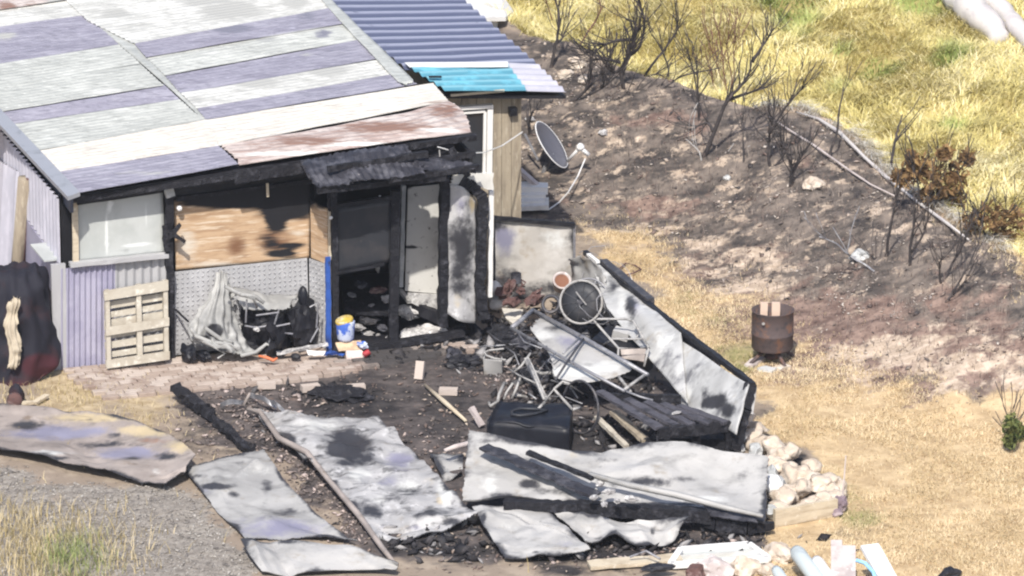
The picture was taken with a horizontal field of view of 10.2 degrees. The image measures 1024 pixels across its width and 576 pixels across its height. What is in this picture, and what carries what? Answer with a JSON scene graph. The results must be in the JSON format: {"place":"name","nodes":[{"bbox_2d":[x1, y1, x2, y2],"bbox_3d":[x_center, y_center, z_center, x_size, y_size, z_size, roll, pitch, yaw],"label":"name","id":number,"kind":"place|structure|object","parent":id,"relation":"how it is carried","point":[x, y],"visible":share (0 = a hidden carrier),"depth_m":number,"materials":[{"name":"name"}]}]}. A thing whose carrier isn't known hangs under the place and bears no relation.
{"place":"outdoors","nodes":[
{"label":"outdoors","id":0,"kind":"place"},
{"bbox_2d":[0,466,258,575],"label":"gravel","id":1,"kind":"structure","parent":0,"point":[149,529],"depth_m":61.98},
{"bbox_2d":[63,340,479,400],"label":"patio paving","id":2,"kind":"structure","parent":0,"point":[225,371],"depth_m":66.90,"materials":[{"name":"brick"}]},
{"bbox_2d":[103,279,169,368],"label":"pallet","id":3,"kind":"object","parent":2,"relation":"on","point":[139,323],"visible":1,"depth_m":66.95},
{"bbox_2d":[180,342,210,362],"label":"black bag","id":4,"kind":"object","parent":2,"relation":"on","point":[190,353],"visible":1,"depth_m":67.11,"materials":[{"name":"plastic"}]},
{"bbox_2d":[233,286,318,356],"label":"burnt machine","id":5,"kind":"object","parent":2,"relation":"on","point":[285,322],"visible":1,"depth_m":67.34,"materials":[{"name":"black plastic"}]},
{"bbox_2d":[187,271,268,358],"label":"tarpaulin","id":6,"kind":"object","parent":5,"relation":"hanging from","point":[213,323],"visible":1,"depth_m":67.03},
{"bbox_2d":[345,350,363,358],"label":"pink carton","id":7,"kind":"object","parent":2,"relation":"on","point":[350,354],"visible":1,"depth_m":67.32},
{"bbox_2d":[335,340,361,351],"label":"cardboard sheet","id":8,"kind":"object","parent":7,"relation":"on","point":[345,346],"visible":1,"depth_m":67.36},
{"bbox_2d":[335,315,354,341],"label":"plastic tub","id":9,"kind":"object","parent":8,"relation":"on","point":[345,326],"visible":1,"depth_m":67.31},
{"bbox_2d":[0,0,1023,575],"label":"ground","id":10,"kind":"structure","parent":0,"point":[642,140],"depth_m":67.23,"materials":[{"name":"soil"}]},
{"bbox_2d":[0,161,18,265],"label":"leaning sheet","id":11,"kind":"object","parent":10,"relation":"on","point":[9,176],"visible":0.74,"depth_m":68.98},
{"bbox_2d":[11,175,28,262],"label":"wooden plank","id":12,"kind":"object","parent":10,"relation":"on","point":[19,242],"visible":0.61,"depth_m":68.29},
{"bbox_2d":[0,261,60,404],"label":"covered barrow","id":13,"kind":"object","parent":10,"relation":"on","point":[26,283],"visible":1,"depth_m":66.49,"materials":[{"name":"black fabric"}]},
{"bbox_2d":[3,296,21,368],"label":"beige cloth","id":14,"kind":"object","parent":13,"relation":"hanging from","point":[10,324],"visible":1,"depth_m":66.25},
{"bbox_2d":[0,403,195,483],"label":"fallen sheet","id":15,"kind":"object","parent":10,"relation":"on","point":[137,451],"visible":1,"depth_m":64.39,"materials":[{"name":"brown metal"}]},
{"bbox_2d":[170,382,255,452],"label":"charred pole","id":16,"kind":"object","parent":10,"relation":"on","point":[195,402],"visible":1,"depth_m":65.29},
{"bbox_2d":[0,0,522,370],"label":"burnt shed","id":17,"kind":"structure","parent":10,"relation":"on","point":[321,152],"depth_m":67.64,"materials":[{"name":"metal"}]},
{"bbox_2d":[78,193,163,259],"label":"plastic window","id":18,"kind":"structure","parent":17,"relation":"in","point":[133,225],"depth_m":66.76,"materials":[{"name":"plastic"}]},
{"bbox_2d":[342,287,388,334],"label":"charred table","id":19,"kind":"object","parent":17,"relation":"on","point":[362,300],"visible":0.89,"depth_m":68.26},
{"bbox_2d":[329,177,446,350],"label":"sliding door","id":20,"kind":"structure","parent":17,"relation":"in","point":[365,233],"depth_m":67.27,"materials":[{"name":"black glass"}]},
{"bbox_2d":[398,304,419,320],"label":"white lump","id":21,"kind":"object","parent":17,"relation":"on","point":[407,312],"visible":0.86,"depth_m":68.39,"materials":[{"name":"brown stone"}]},
{"bbox_2d":[399,294,436,322],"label":"angled board","id":22,"kind":"object","parent":17,"relation":"attached to","point":[429,313],"visible":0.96,"depth_m":68.33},
{"bbox_2d":[399,323,447,337],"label":"ash sheet","id":23,"kind":"object","parent":17,"relation":"on","point":[426,328],"visible":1,"depth_m":68.10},
{"bbox_2d":[186,449,357,540],"bbox_3d":[-2.708,2.336,62.509,1.055,0.193,2.962,-7,19,-21],"label":"fallen sheet","id":24,"kind":"object","parent":10,"relation":"on","point":[254,495],"visible":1,"depth_m":62.65,"materials":[{"name":"metal"}]},
{"bbox_2d":[0,365,556,575],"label":"verge grass","id":25,"kind":"structure","parent":10,"relation":"on","point":[59,555],"depth_m":61.46,"materials":[{"name":"plant"}]},
{"bbox_2d":[240,538,398,575],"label":"fallen sheet","id":26,"kind":"object","parent":10,"relation":"on","point":[288,557],"visible":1,"depth_m":60.81,"materials":[{"name":"metal"}]},
{"bbox_2d":[307,384,373,403],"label":"black hump","id":27,"kind":"object","parent":10,"relation":"on","point":[337,393],"visible":1,"depth_m":66.03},
{"bbox_2d":[254,408,477,540],"bbox_3d":[-1.630,1.964,63.629,1.277,0.247,4.416,-6,19,-18],"label":"fallen sheet","id":28,"kind":"object","parent":10,"relation":"on","point":[379,472],"visible":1,"depth_m":63.26,"materials":[{"name":"grey metal"}]},
{"bbox_2d":[242,392,394,560],"bbox_3d":[-2.062,2.046,63.059,0.228,0.299,5.228,-7,19,-19],"label":"curled flashing","id":29,"kind":"object","parent":28,"relation":"on","point":[356,512],"visible":1,"depth_m":63.13,"materials":[{"name":"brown metal"}]},
{"bbox_2d":[424,384,466,421],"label":"long stick","id":30,"kind":"object","parent":10,"relation":"on","point":[443,401],"visible":1,"depth_m":65.72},
{"bbox_2d":[429,453,462,482],"bbox_3d":[-0.736,1.999,63.746,0.384,0.133,0.812,0,18,0],"label":"fallen sheet","id":31,"kind":"object","parent":10,"relation":"on","point":[445,464],"visible":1,"depth_m":63.83,"materials":[{"name":"metal"}]},
{"bbox_2d":[333,0,565,283],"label":"annex","id":32,"kind":"object","parent":10,"relation":"on","point":[483,74],"visible":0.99,"depth_m":70.21,"materials":[{"name":"white paint"}]},
{"bbox_2d":[458,104,492,172],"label":"window","id":33,"kind":"structure","parent":32,"relation":"in","point":[477,115],"depth_m":69.51,"materials":[{"name":"white paint"}]},
{"bbox_2d":[442,353,480,369],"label":"charred lump","id":34,"kind":"object","parent":10,"relation":"on","point":[460,361],"visible":1,"depth_m":67.10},
{"bbox_2d":[164,363,789,569],"bbox_3d":[-0.895,2.009,63.769,5.469,0.104,8.169,-7,19,-21],"label":"rubble","id":35,"kind":"object","parent":10,"relation":"on","point":[284,457],"visible":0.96,"depth_m":64.38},
{"bbox_2d":[466,0,513,27],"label":"outbuilding","id":36,"kind":"structure","parent":10,"relation":"on","point":[494,15],"depth_m":79.07,"materials":[{"name":"white paint"}]},
{"bbox_2d":[483,348,505,374],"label":"white bin","id":37,"kind":"object","parent":10,"relation":"on","point":[493,367],"visible":1,"depth_m":66.82,"materials":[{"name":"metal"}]},
{"bbox_2d":[487,280,508,310],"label":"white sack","id":38,"kind":"object","parent":10,"relation":"on","point":[495,301],"visible":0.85,"depth_m":69.07,"materials":[{"name":"fabric"}]},
{"bbox_2d":[494,279,544,308],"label":"rusted heap","id":39,"kind":"object","parent":10,"relation":"on","point":[509,287],"visible":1,"depth_m":68.77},
{"bbox_2d":[487,401,572,449],"bbox_3d":[0.223,1.574,64.557,0.962,0.375,0.788,3,18,8],"label":"black tank","id":40,"kind":"object","parent":10,"relation":"on","point":[549,424],"visible":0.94,"depth_m":64.34,"materials":[{"name":"plastic"}]},
{"bbox_2d":[472,504,589,558],"bbox_3d":[0.181,2.596,61.567,0.898,0.167,1.535,-5,19,-16],"label":"fallen sheet","id":41,"kind":"object","parent":10,"relation":"on","point":[518,534],"visible":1,"depth_m":61.41,"materials":[{"name":"metal"}]},
{"bbox_2d":[493,215,575,298],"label":"back fence","id":42,"kind":"object","parent":10,"relation":"on","point":[537,253],"visible":0.85,"depth_m":69.43,"materials":[{"name":"metal"}]},
{"bbox_2d":[521,167,548,210],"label":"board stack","id":43,"kind":"object","parent":10,"relation":"on","point":[534,192],"visible":0.81,"depth_m":73.05,"materials":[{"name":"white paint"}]},
{"bbox_2d":[247,293,860,563],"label":"charred debris","id":44,"kind":"object","parent":10,"relation":"on","point":[461,548],"visible":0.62,"depth_m":65.14,"materials":[{"name":"wood"}]},
{"bbox_2d":[502,308,522,329],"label":"cream board","id":45,"kind":"object","parent":44,"relation":"on","point":[511,316],"visible":0.78,"depth_m":68.67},
{"bbox_2d":[524,121,589,209],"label":"satellite dish","id":46,"kind":"object","parent":10,"relation":"on","point":[551,145],"visible":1,"depth_m":74.17,"materials":[{"name":"grey paint"}]},
{"bbox_2d":[552,271,570,292],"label":"clay pot","id":47,"kind":"object","parent":10,"relation":"on","point":[561,280],"visible":0.91,"depth_m":68.96,"materials":[{"name":"ceramic"}]},
{"bbox_2d":[526,358,599,434],"bbox_3d":[0.364,1.274,65.036,0.556,0.628,1.457,-12,21,-32],"label":"burnt bicycle","id":48,"kind":"object","parent":10,"relation":"on","point":[564,394],"visible":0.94,"depth_m":64.72,"materials":[{"name":"metal"}]},
{"bbox_2d":[546,0,588,67],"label":"burnt shrub","id":49,"kind":"object","parent":10,"relation":"on","point":[562,34],"visible":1,"depth_m":76.86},
{"bbox_2d":[530,317,631,382],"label":"torn sheet","id":50,"kind":"object","parent":10,"relation":"on","point":[586,355],"visible":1,"depth_m":65.90,"materials":[{"name":"metal"}]},
{"bbox_2d":[510,308,652,400],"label":"lounger frame","id":51,"kind":"object","parent":50,"relation":"on","point":[530,312],"visible":1,"depth_m":65.85,"materials":[{"name":"metal"}]},
{"bbox_2d":[567,6,630,101],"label":"burnt shrub","id":52,"kind":"object","parent":10,"relation":"on","point":[588,86],"visible":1,"depth_m":75.68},
{"bbox_2d":[594,416,628,447],"bbox_3d":[1.119,1.618,64.474,0.067,0.146,0.781,-8,20,-24],"label":"scorched plank","id":53,"kind":"object","parent":10,"relation":"on","point":[612,432],"visible":0.97,"depth_m":64.44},
{"bbox_2d":[564,0,661,88],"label":"burnt shrub","id":54,"kind":"object","parent":10,"relation":"on","point":[632,45],"visible":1,"depth_m":75.55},
{"bbox_2d":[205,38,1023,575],"bbox_3d":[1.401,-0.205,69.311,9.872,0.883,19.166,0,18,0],"label":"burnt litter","id":55,"kind":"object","parent":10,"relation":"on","point":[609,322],"visible":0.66,"depth_m":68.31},
{"bbox_2d":[553,511,690,546],"bbox_3d":[1.089,2.597,61.547,1.552,0.245,0.643,5,19,15],"label":"fallen sheet","id":56,"kind":"object","parent":10,"relation":"on","point":[663,532],"visible":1,"depth_m":61.54,"materials":[{"name":"metal"}]},
{"bbox_2d":[503,497,711,524],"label":"charred beam","id":57,"kind":"structure","parent":56,"relation":"on","point":[637,511],"depth_m":61.84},
{"bbox_2d":[462,430,768,523],"bbox_3d":[1.140,2.019,62.447,3.490,0.452,1.275,4,18,11],"label":"fallen sheet","id":58,"kind":"object","parent":57,"relation":"on","point":[736,479],"visible":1,"depth_m":62.45,"materials":[{"name":"metal"}]},
{"bbox_2d":[479,443,600,497],"bbox_3d":[0.303,1.991,62.329,1.526,0.275,0.187,13,22,35],"label":"charred plank","id":59,"kind":"object","parent":58,"relation":"on","point":[516,460],"visible":1,"depth_m":62.30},
{"bbox_2d":[525,450,593,480],"bbox_3d":[0.521,1.927,62.321,0.866,0.171,0.082,12,22,33],"label":"charred plank","id":60,"kind":"object","parent":58,"relation":"on","point":[555,463],"visible":1,"depth_m":62.30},
{"bbox_2d":[588,472,762,517],"bbox_3d":[1.747,2.238,61.804,2.017,0.243,0.123,7,19,22],"label":"bent channel","id":61,"kind":"object","parent":58,"relation":"on","point":[676,495],"visible":1,"depth_m":61.77,"materials":[{"name":"metal"}]},
{"bbox_2d":[704,506,757,522],"bbox_3d":[2.358,2.422,61.672,0.633,0.116,0.176,5,19,14],"label":"charred sheeting","id":62,"kind":"object","parent":58,"relation":"on","point":[715,512],"visible":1,"depth_m":61.64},
{"bbox_2d":[592,325,652,380],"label":"box shell","id":63,"kind":"object","parent":10,"relation":"on","point":[600,338],"visible":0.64,"depth_m":66.64},
{"bbox_2d":[593,318,649,366],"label":"chair frame","id":64,"kind":"object","parent":63,"relation":"on","point":[638,354],"visible":1,"depth_m":66.20,"materials":[{"name":"white metal"}]},
{"bbox_2d":[587,553,682,569],"bbox_3d":[1.305,2.905,60.879,1.001,0.056,0.209,-3,18,-10],"label":"pale plank","id":65,"kind":"object","parent":10,"relation":"on","point":[619,562],"visible":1,"depth_m":60.83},
{"bbox_2d":[640,563,675,571],"bbox_3d":[1.533,2.949,60.539,0.377,0.103,0.191,-9,20,-26],"label":"black scrap","id":66,"kind":"object","parent":65,"relation":"on","point":[657,567],"visible":1,"depth_m":60.49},
{"bbox_2d":[589,49,721,95],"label":"burnt shrub","id":67,"kind":"object","parent":10,"relation":"on","point":[608,83],"visible":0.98,"depth_m":75.53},
{"bbox_2d":[594,389,733,451],"bbox_3d":[1.703,1.497,64.621,0.941,0.488,1.666,-11,21,-30],"label":"slatted base","id":68,"kind":"object","parent":10,"relation":"on","point":[630,404],"visible":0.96,"depth_m":64.20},
{"bbox_2d":[583,250,756,450],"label":"leaning metal sheets","id":69,"kind":"object","parent":10,"relation":"on","point":[686,363],"visible":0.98,"depth_m":65.68,"materials":[{"name":"metal"}]},
{"bbox_2d":[568,255,616,324],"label":"crumpled sheet","id":70,"kind":"object","parent":69,"relation":"on","point":[588,267],"visible":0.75,"depth_m":68.44,"materials":[{"name":"metal"}]},
{"bbox_2d":[577,245,631,324],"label":"wire tangle","id":71,"kind":"object","parent":69,"relation":"on","point":[604,304],"visible":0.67,"depth_m":67.79,"materials":[{"name":"metal"}]},
{"bbox_2d":[559,278,606,324],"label":"bare wheel","id":72,"kind":"object","parent":71,"relation":"on","point":[585,293],"visible":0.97,"depth_m":67.81,"materials":[{"name":"grey metal"}]},
{"bbox_2d":[638,0,704,86],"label":"burnt shrub","id":73,"kind":"object","parent":10,"relation":"on","point":[661,46],"visible":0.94,"depth_m":76.17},
{"bbox_2d":[640,434,724,450],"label":"charred beam","id":74,"kind":"structure","parent":10,"relation":"on","point":[717,442],"depth_m":64.29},
{"bbox_2d":[609,410,648,442],"bbox_3d":[1.325,1.560,64.557,0.109,0.160,0.762,-9,20,-27],"label":"scorched plank","id":75,"kind":"object","parent":74,"relation":"on","point":[629,425],"visible":0.97,"depth_m":64.55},
{"bbox_2d":[669,22,720,120],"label":"burnt shrub","id":76,"kind":"object","parent":10,"relation":"on","point":[693,71],"visible":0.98,"depth_m":74.24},
{"bbox_2d":[695,554,734,575],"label":"edge stone","id":77,"kind":"object","parent":10,"relation":"on","point":[714,565],"visible":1,"depth_m":60.53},
{"bbox_2d":[668,541,770,568],"bbox_3d":[2.162,2.839,61.067,1.121,0.060,0.530,-3,18,-10],"label":"window frame","id":78,"kind":"object","parent":10,"relation":"on","point":[729,552],"visible":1,"depth_m":61.10,"materials":[{"name":"white paint"}]},
{"bbox_2d":[691,0,752,91],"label":"burnt shrub","id":79,"kind":"object","parent":10,"relation":"on","point":[726,44],"visible":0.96,"depth_m":77.03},
{"bbox_2d":[658,2,791,157],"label":"burnt shrub","id":80,"kind":"object","parent":10,"relation":"on","point":[730,97],"visible":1,"depth_m":73.34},
{"bbox_2d":[693,517,774,535],"bbox_3d":[2.321,2.524,61.793,1.019,0.203,0.197,4,18,13],"label":"charred board","id":81,"kind":"object","parent":10,"relation":"on","point":[718,524],"visible":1,"depth_m":61.70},
{"bbox_2d":[730,555,761,575],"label":"edge stone","id":82,"kind":"object","parent":10,"relation":"on","point":[742,565],"visible":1,"depth_m":60.59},
{"bbox_2d":[486,0,1023,257],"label":"meadow grass","id":83,"kind":"structure","parent":10,"relation":"on","point":[967,45],"depth_m":77.55,"materials":[{"name":"plant"}]},
{"bbox_2d":[510,25,1023,402],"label":"ash flecks","id":84,"kind":"object","parent":10,"relation":"on","point":[872,243],"visible":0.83,"depth_m":70.98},
{"bbox_2d":[749,303,794,366],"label":"fire drum","id":85,"kind":"object","parent":10,"relation":"on","point":[772,337],"visible":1,"depth_m":67.04,"materials":[{"name":"metal"}]},
{"bbox_2d":[764,541,792,563],"bbox_3d":[2.842,2.816,61.117,0.284,0.256,0.458,-17,24,-42],"label":"edge stone","id":86,"kind":"object","parent":10,"relation":"on","point":[778,552],"visible":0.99,"depth_m":60.98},
{"bbox_2d":[767,446,793,460],"bbox_3d":[3.002,1.900,63.962,0.330,0.310,0.447,0,18,0],"label":"heap stone","id":87,"kind":"object","parent":10,"relation":"on","point":[781,452],"visible":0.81,"depth_m":63.83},
{"bbox_2d":[761,435,784,451],"bbox_3d":[2.936,1.746,64.131,0.298,0.204,0.281,0,18,0],"label":"heap stone","id":88,"kind":"object","parent":87,"relation":"on","point":[768,442],"visible":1,"depth_m":64.06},
{"bbox_2d":[767,485,796,505],"bbox_3d":[2.960,2.300,62.636,0.289,0.245,0.357,-7,19,-21],"label":"heap stone","id":89,"kind":"object","parent":10,"relation":"on","point":[785,494],"visible":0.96,"depth_m":62.56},
{"bbox_2d":[747,56,824,166],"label":"burnt shrub","id":90,"kind":"object","parent":10,"relation":"on","point":[775,124],"visible":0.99,"depth_m":72.68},
{"bbox_2d":[779,463,805,484],"bbox_3d":[3.106,2.078,63.272,0.310,0.311,0.330,-12,21,-32],"label":"heap stone","id":91,"kind":"object","parent":10,"relation":"on","point":[790,474],"visible":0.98,"depth_m":63.15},
{"bbox_2d":[776,123,824,186],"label":"burnt shrub","id":92,"kind":"object","parent":10,"relation":"on","point":[792,170],"visible":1,"depth_m":72.04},
{"bbox_2d":[791,478,811,497],"bbox_3d":[3.173,2.193,62.819,0.233,0.240,0.257,0,18,0],"label":"heap stone","id":93,"kind":"object","parent":10,"relation":"on","point":[803,486],"visible":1,"depth_m":62.73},
{"bbox_2d":[587,61,1023,405],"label":"burnt stubble","id":94,"kind":"object","parent":10,"relation":"on","point":[786,244],"visible":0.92,"depth_m":70.89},
{"bbox_2d":[773,498,837,527],"bbox_3d":[3.182,2.434,62.184,0.779,0.205,0.054,-9,20,-25],"label":"timber edging","id":95,"kind":"object","parent":10,"relation":"on","point":[801,513],"visible":1,"depth_m":62.15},
{"bbox_2d":[790,545,823,575],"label":"pipe length","id":96,"kind":"object","parent":10,"relation":"on","point":[804,561],"visible":1,"depth_m":60.22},
{"bbox_2d":[802,176,825,190],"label":"slope rock","id":97,"kind":"object","parent":10,"relation":"on","point":[811,183],"visible":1,"depth_m":71.84,"materials":[{"name":"stone"}]},
{"bbox_2d":[810,474,831,492],"bbox_3d":[3.369,2.151,62.942,0.287,0.215,0.348,12,21,32],"label":"heap stone","id":98,"kind":"object","parent":10,"relation":"on","point":[818,480],"visible":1,"depth_m":62.86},
{"bbox_2d":[812,555,833,575],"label":"pipe length","id":99,"kind":"object","parent":10,"relation":"on","point":[822,565],"visible":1,"depth_m":60.09,"materials":[{"name":"white plastic"}]},
{"bbox_2d":[769,116,894,196],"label":"fallen pole","id":100,"kind":"object","parent":10,"relation":"on","point":[831,157],"visible":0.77,"depth_m":72.28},
{"bbox_2d":[804,206,874,271],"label":"fallen branch","id":101,"kind":"object","parent":10,"relation":"on","point":[852,257],"visible":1,"depth_m":69.06,"materials":[{"name":"wood"}]},
{"bbox_2d":[831,540,855,575],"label":"upright board","id":102,"kind":"object","parent":10,"relation":"on","point":[843,559],"visible":1,"depth_m":60.12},
{"bbox_2d":[860,543,896,575],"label":"leaning board","id":103,"kind":"object","parent":10,"relation":"on","point":[876,559],"visible":1,"depth_m":60.13,"materials":[{"name":"white plastic"}]},
{"bbox_2d":[851,149,907,259],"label":"burnt shrub","id":104,"kind":"object","parent":10,"relation":"on","point":[890,226],"visible":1,"depth_m":69.00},
{"bbox_2d":[796,111,969,239],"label":"fallen pole","id":105,"kind":"object","parent":10,"relation":"on","point":[857,150],"visible":0.91,"depth_m":72.11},
{"bbox_2d":[751,95,1016,252],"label":"trampled straw","id":106,"kind":"object","parent":10,"relation":"on","point":[874,155],"visible":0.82,"depth_m":72.25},
{"bbox_2d":[889,96,922,172],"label":"burnt shrub","id":107,"kind":"object","parent":10,"relation":"on","point":[894,142],"visible":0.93,"depth_m":72.07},
{"bbox_2d":[904,157,947,265],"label":"burnt shrub","id":108,"kind":"object","parent":10,"relation":"on","point":[915,208],"visible":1,"depth_m":68.55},
{"bbox_2d":[890,123,983,211],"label":"leafy shrub","id":109,"kind":"object","parent":10,"relation":"on","point":[943,154],"visible":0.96,"depth_m":70.23,"materials":[{"name":"brown plant"}]},
{"bbox_2d":[927,193,986,283],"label":"burnt shrub","id":110,"kind":"object","parent":10,"relation":"on","point":[957,240],"visible":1,"depth_m":68.13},
{"bbox_2d":[945,201,990,302],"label":"burnt shrub","id":111,"kind":"object","parent":10,"relation":"on","point":[958,283],"visible":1,"depth_m":67.76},
{"bbox_2d":[941,0,1008,44],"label":"bleached log","id":112,"kind":"object","parent":10,"relation":"on","point":[984,16],"visible":1,"depth_m":78.13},
{"bbox_2d":[957,170,1023,244],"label":"leafy shrub","id":113,"kind":"object","parent":10,"relation":"on","point":[997,226],"visible":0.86,"depth_m":69.03,"materials":[{"name":"brown plant"}]},
{"bbox_2d":[985,0,1023,47],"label":"bleached log","id":114,"kind":"object","parent":10,"relation":"on","point":[1013,20],"visible":0.91,"depth_m":78.11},
{"bbox_2d":[993,373,1023,449],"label":"leafy shrub","id":115,"kind":"object","parent":10,"relation":"on","point":[1011,426],"visible":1,"depth_m":64.22,"materials":[{"name":"green plant"}]},
{"bbox_2d":[556,199,1023,575],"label":"dry lawn","id":116,"kind":"structure","parent":0,"point":[863,492],"depth_m":64.68,"materials":[{"name":"yellow plant"}]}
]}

